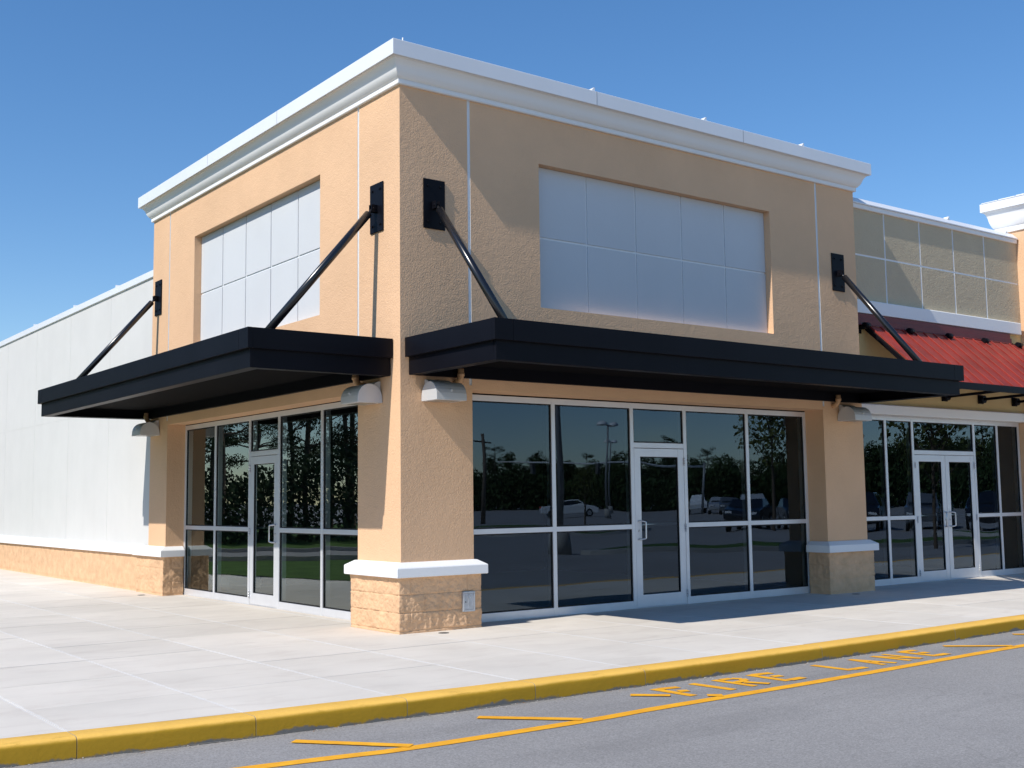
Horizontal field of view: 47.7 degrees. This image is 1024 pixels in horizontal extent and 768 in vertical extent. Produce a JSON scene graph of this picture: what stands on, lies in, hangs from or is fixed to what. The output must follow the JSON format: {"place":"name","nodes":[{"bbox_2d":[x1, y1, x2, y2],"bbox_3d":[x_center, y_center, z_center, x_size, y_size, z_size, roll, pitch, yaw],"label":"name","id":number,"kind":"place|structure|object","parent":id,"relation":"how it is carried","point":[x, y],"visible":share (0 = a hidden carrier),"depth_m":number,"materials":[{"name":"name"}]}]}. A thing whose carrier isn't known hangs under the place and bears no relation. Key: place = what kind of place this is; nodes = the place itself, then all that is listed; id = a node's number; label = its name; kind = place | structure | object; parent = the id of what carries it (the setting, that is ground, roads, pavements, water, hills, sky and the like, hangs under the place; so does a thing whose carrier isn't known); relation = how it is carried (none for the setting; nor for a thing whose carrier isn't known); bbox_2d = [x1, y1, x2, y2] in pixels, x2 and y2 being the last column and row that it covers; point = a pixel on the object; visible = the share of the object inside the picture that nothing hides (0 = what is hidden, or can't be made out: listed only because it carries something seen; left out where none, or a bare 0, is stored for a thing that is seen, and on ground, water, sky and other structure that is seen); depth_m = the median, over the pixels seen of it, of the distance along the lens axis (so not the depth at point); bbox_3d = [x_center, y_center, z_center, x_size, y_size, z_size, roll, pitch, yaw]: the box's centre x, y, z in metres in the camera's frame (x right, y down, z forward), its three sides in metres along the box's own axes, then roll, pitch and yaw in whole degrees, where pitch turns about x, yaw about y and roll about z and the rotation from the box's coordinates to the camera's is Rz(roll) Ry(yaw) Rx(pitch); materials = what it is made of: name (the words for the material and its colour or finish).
{"place":"outdoors","nodes":[
{"label":"outdoors","id":0,"kind":"place"},
{"bbox_2d":[210,575,260,594],"bbox_3d":[-4.547,3.322,19.100,0.608,0.296,0.715,4,-7,-37],"label":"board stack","id":1,"kind":"object","parent":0,"point":[234,584],"visible":0.73,"depth_m":18.81,"materials":[{"name":"white"}]},
{"bbox_2d":[0,569,1023,738],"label":"sidewalk","id":2,"kind":"structure","parent":0,"point":[75,655],"depth_m":12.31,"materials":[{"name":"concrete"}]},
{"bbox_2d":[0,270,152,590],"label":"warehouse wing","id":3,"kind":"structure","parent":2,"relation":"on","point":[74,499],"depth_m":23.76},
{"bbox_2d":[132,37,878,634],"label":"corner shop","id":4,"kind":"structure","parent":2,"relation":"on","point":[402,507],"depth_m":16.79,"materials":[{"name":"beige paint"}]},
{"bbox_2d":[132,420,159,436],"bbox_3d":[-6.271,0.757,19.824,0.342,0.269,0.420,4,-7,-37],"label":"wall lamp","id":5,"kind":"object","parent":4,"relation":"attached to","point":[149,429],"visible":1,"depth_m":19.68,"materials":[{"name":"silver metal"}]},
{"bbox_2d":[144,413,152,421],"bbox_3d":[-6.284,0.601,20.020,0.170,0.198,0.089,4,-7,-37],"label":"drain elbow","id":6,"kind":"object","parent":4,"relation":"attached to","point":[146,417],"visible":0.76,"depth_m":19.97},
{"bbox_2d":[38,181,392,419],"bbox_3d":[-4.653,-0.971,16.547,1.832,2.398,8.383,4,-7,-37],"label":"entrance canopy","id":7,"kind":"object","parent":4,"relation":"attached to","point":[248,364],"visible":0.99,"depth_m":14.49,"materials":[{"name":"black metal"}]},
{"bbox_2d":[248,455,277,607],"bbox_3d":[-3.641,2.151,17.027,0.193,2.191,0.949,4,-7,-37],"label":"door","id":8,"kind":"structure","parent":4,"relation":"in","point":[262,599],"depth_m":17.18,"materials":[{"name":"white metal"}]},
{"bbox_2d":[352,375,364,385],"bbox_3d":[-1.878,-0.041,14.159,0.170,0.198,0.089,4,-7,-37],"label":"drain elbow","id":9,"kind":"object","parent":4,"relation":"attached to","point":[355,379],"visible":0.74,"depth_m":14.11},
{"bbox_2d":[341,381,381,404],"bbox_3d":[-1.808,0.106,13.887,0.342,0.269,0.420,4,-7,-37],"label":"wall lamp","id":10,"kind":"object","parent":4,"relation":"attached to","point":[367,394],"visible":1,"depth_m":13.75,"materials":[{"name":"silver metal"}]},
{"bbox_2d":[421,379,466,402],"bbox_3d":[-0.800,0.071,13.658,0.420,0.269,0.342,4,-7,-37],"label":"wall lamp","id":11,"kind":"object","parent":4,"relation":"attached to","point":[441,391],"visible":1,"depth_m":13.55,"materials":[{"name":"silver metal"}]},
{"bbox_2d":[453,368,464,382],"bbox_3d":[-0.638,-0.081,13.922,0.089,0.198,0.170,4,-7,-37],"label":"drain elbow","id":12,"kind":"object","parent":4,"relation":"attached to","point":[460,375],"visible":0.82,"depth_m":13.87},
{"bbox_2d":[462,591,474,611],"bbox_3d":[-0.516,2.575,13.722,0.170,0.237,0.039,4,-7,-37],"label":"hydrant box","id":13,"kind":"object","parent":4,"relation":"attached to","point":[468,601],"visible":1,"depth_m":13.71,"materials":[{"name":"grey metal"}]},
{"bbox_2d":[465,593,472,609],"bbox_3d":[-0.515,2.575,13.721,0.126,0.188,0.033,4,-7,-37],"label":"box door","id":14,"kind":"structure","parent":13,"relation":"in","point":[468,596],"depth_m":13.71,"materials":[{"name":"grey metal"}]},
{"bbox_2d":[634,448,688,607],"bbox_3d":[2.088,2.007,16.304,0.974,2.189,0.193,4,-7,-37],"label":"door","id":15,"kind":"structure","parent":4,"relation":"in","point":[675,597],"depth_m":16.32,"materials":[{"name":"white metal"}]},
{"bbox_2d":[405,178,963,403],"bbox_3d":[2.737,-1.166,15.536,8.665,2.398,1.802,4,-7,-37],"label":"entrance canopy","id":16,"kind":"object","parent":4,"relation":"attached to","point":[501,346],"visible":1,"depth_m":14.25,"materials":[{"name":"black metal"}]},
{"bbox_2d":[831,395,840,407],"bbox_3d":[5.093,0.273,18.191,0.089,0.198,0.170,4,-7,-37],"label":"drain elbow","id":17,"kind":"object","parent":4,"relation":"attached to","point":[837,401],"visible":1,"depth_m":18.14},
{"bbox_2d":[838,405,871,421],"bbox_3d":[5.411,0.454,18.285,0.420,0.269,0.342,4,-7,-37],"label":"wall lamp","id":18,"kind":"object","parent":4,"relation":"attached to","point":[849,413],"visible":0.97,"depth_m":18.18,"materials":[{"name":"silver metal"}]},
{"bbox_2d":[853,197,1023,585],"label":"awning shop","id":19,"kind":"structure","parent":2,"relation":"on","point":[943,490],"depth_m":21.43,"materials":[{"name":"paint"}]},
{"bbox_2d":[914,455,950,581],"bbox_3d":[7.380,2.346,20.370,0.920,2.189,0.193,4,-7,-37],"label":"door","id":20,"kind":"structure","parent":19,"relation":"in","point":[929,575],"depth_m":20.46,"materials":[{"name":"white metal"}]},
{"bbox_2d":[858,313,1023,405],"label":"metal awning","id":21,"kind":"object","parent":19,"relation":"attached to","point":[987,361],"visible":0.77,"depth_m":20.07,"materials":[{"name":"red metal"}]},
{"bbox_2d":[945,455,980,578],"bbox_3d":[8.125,2.392,20.925,0.920,2.189,0.193,4,-7,-37],"label":"door","id":22,"kind":"structure","parent":19,"relation":"in","point":[973,571],"depth_m":20.98,"materials":[{"name":"white metal"}]},
{"bbox_2d":[980,193,1023,511],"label":"gable tower","id":23,"kind":"structure","parent":2,"relation":"on","point":[1004,214],"depth_m":22.46,"materials":[{"name":"beige paint"}]},
{"bbox_2d":[0,0,1023,341],"label":"sky","id":24,"kind":"structure","parent":0,"point":[103,102],"materials":[{"name":"blue"}]},
{"bbox_2d":[5,630,1023,767],"bbox_3d":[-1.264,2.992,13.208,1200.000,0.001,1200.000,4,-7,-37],"label":"road","id":25,"kind":"structure","parent":0,"point":[966,712],"depth_m":8.25,"materials":[{"name":"grey asphalt"}]},
{"bbox_2d":[292,739,412,746],"bbox_3d":[-1.095,2.452,7.907,0.859,0.001,0.102,-2,-6,13],"label":"hatch stripe","id":26,"kind":"object","parent":25,"relation":"on","point":[353,743],"visible":1,"depth_m":7.90,"materials":[{"name":"yellow paint"}]},
{"bbox_2d":[8,631,1012,766],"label":"gutter edge","id":27,"kind":"object","parent":25,"relation":"on","point":[447,712],"visible":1,"depth_m":9.02,"materials":[{"name":"grey"}]},
{"bbox_2d":[0,614,1023,767],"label":"curb","id":28,"kind":"structure","parent":25,"relation":"on","point":[52,747],"depth_m":9.03,"materials":[{"name":"yellow paint"}]},
{"bbox_2d":[477,716,582,719],"bbox_3d":[0.133,2.519,8.734,0.799,0.001,0.102,-2,-6,10],"label":"hatch stripe","id":29,"kind":"object","parent":25,"relation":"on","point":[513,717],"visible":1,"depth_m":8.73,"materials":[{"name":"yellow paint"}]},
{"bbox_2d":[234,644,1023,767],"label":"lane line","id":30,"kind":"object","parent":25,"relation":"on","point":[399,749],"visible":1,"depth_m":8.70,"materials":[{"name":"yellow paint"}]},
{"bbox_2d":[630,694,669,695],"bbox_3d":[1.157,2.601,9.689,0.332,0.001,0.104,-1,-6,7],"label":"hatch stripe","id":31,"kind":"object","parent":25,"relation":"on","point":[649,694],"visible":1,"depth_m":9.69,"materials":[{"name":"yellow paint"}]},
{"bbox_2d":[649,686,694,695],"bbox_3d":[1.436,2.621,9.889,0.291,0.001,0.482,4,-7,-37],"label":"pavement letter","id":32,"kind":"object","parent":25,"relation":"on","point":[680,692],"visible":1,"depth_m":9.90,"materials":[{"name":"yellow paint"}]},
{"bbox_2d":[690,683,733,689],"bbox_3d":[1.746,2.639,10.103,0.095,0.001,0.472,4,-8,-41],"label":"pavement letter","id":33,"kind":"object","parent":25,"relation":"on","point":[712,686],"visible":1,"depth_m":10.10,"materials":[{"name":"yellow paint"}]},
{"bbox_2d":[707,694,722,695],"bbox_3d":[1.690,2.590,9.645,0.128,0.001,0.101,-1,-6,2],"label":"hatch stripe","id":34,"kind":"object","parent":25,"relation":"on","point":[714,694],"visible":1,"depth_m":9.64,"materials":[{"name":"yellow paint"}]},
{"bbox_2d":[711,678,768,685],"bbox_3d":[2.057,2.657,10.340,0.317,0.003,0.497,4,-7,-37],"label":"pavement letter","id":35,"kind":"object","parent":25,"relation":"on","point":[744,681],"visible":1,"depth_m":10.33,"materials":[{"name":"yellow paint"}]},
{"bbox_2d":[746,672,804,680],"bbox_3d":[2.416,2.680,10.614,0.306,0.002,0.511,4,-7,-37],"label":"pavement letter","id":36,"kind":"object","parent":25,"relation":"on","point":[758,674],"visible":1,"depth_m":10.57,"materials":[{"name":"yellow paint"}]},
{"bbox_2d":[810,665,868,669],"bbox_3d":[3.160,2.728,11.184,0.316,0.001,0.469,4,-7,-37],"label":"pavement letter","id":37,"kind":"object","parent":25,"relation":"on","point":[855,668],"visible":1,"depth_m":11.10,"materials":[{"name":"yellow paint"}]},
{"bbox_2d":[849,659,896,664],"bbox_3d":[3.570,2.756,11.511,0.263,0.001,0.473,4,-7,-37],"label":"pavement letter","id":38,"kind":"object","parent":25,"relation":"on","point":[872,662],"visible":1,"depth_m":11.48,"materials":[{"name":"yellow paint"}]},
{"bbox_2d":[870,654,920,660],"bbox_3d":[3.908,2.778,11.777,0.281,0.001,0.456,4,-8,-42],"label":"pavement letter","id":39,"kind":"object","parent":25,"relation":"on","point":[896,657],"visible":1,"depth_m":11.77,"materials":[{"name":"yellow paint"}]},
{"bbox_2d":[899,650,948,655],"bbox_3d":[4.280,2.803,12.075,0.292,0.002,0.497,4,-7,-37],"label":"pavement letter","id":40,"kind":"object","parent":25,"relation":"on","point":[909,652],"visible":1,"depth_m":12.04,"materials":[{"name":"yellow paint"}]},
{"bbox_2d":[943,645,1012,645],"bbox_3d":[5.057,2.839,12.563,0.738,0.001,0.102,-1,-6,4],"label":"hatch stripe","id":41,"kind":"object","parent":25,"relation":"on","point":[977,645],"visible":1,"depth_m":12.58,"materials":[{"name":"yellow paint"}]}
]}

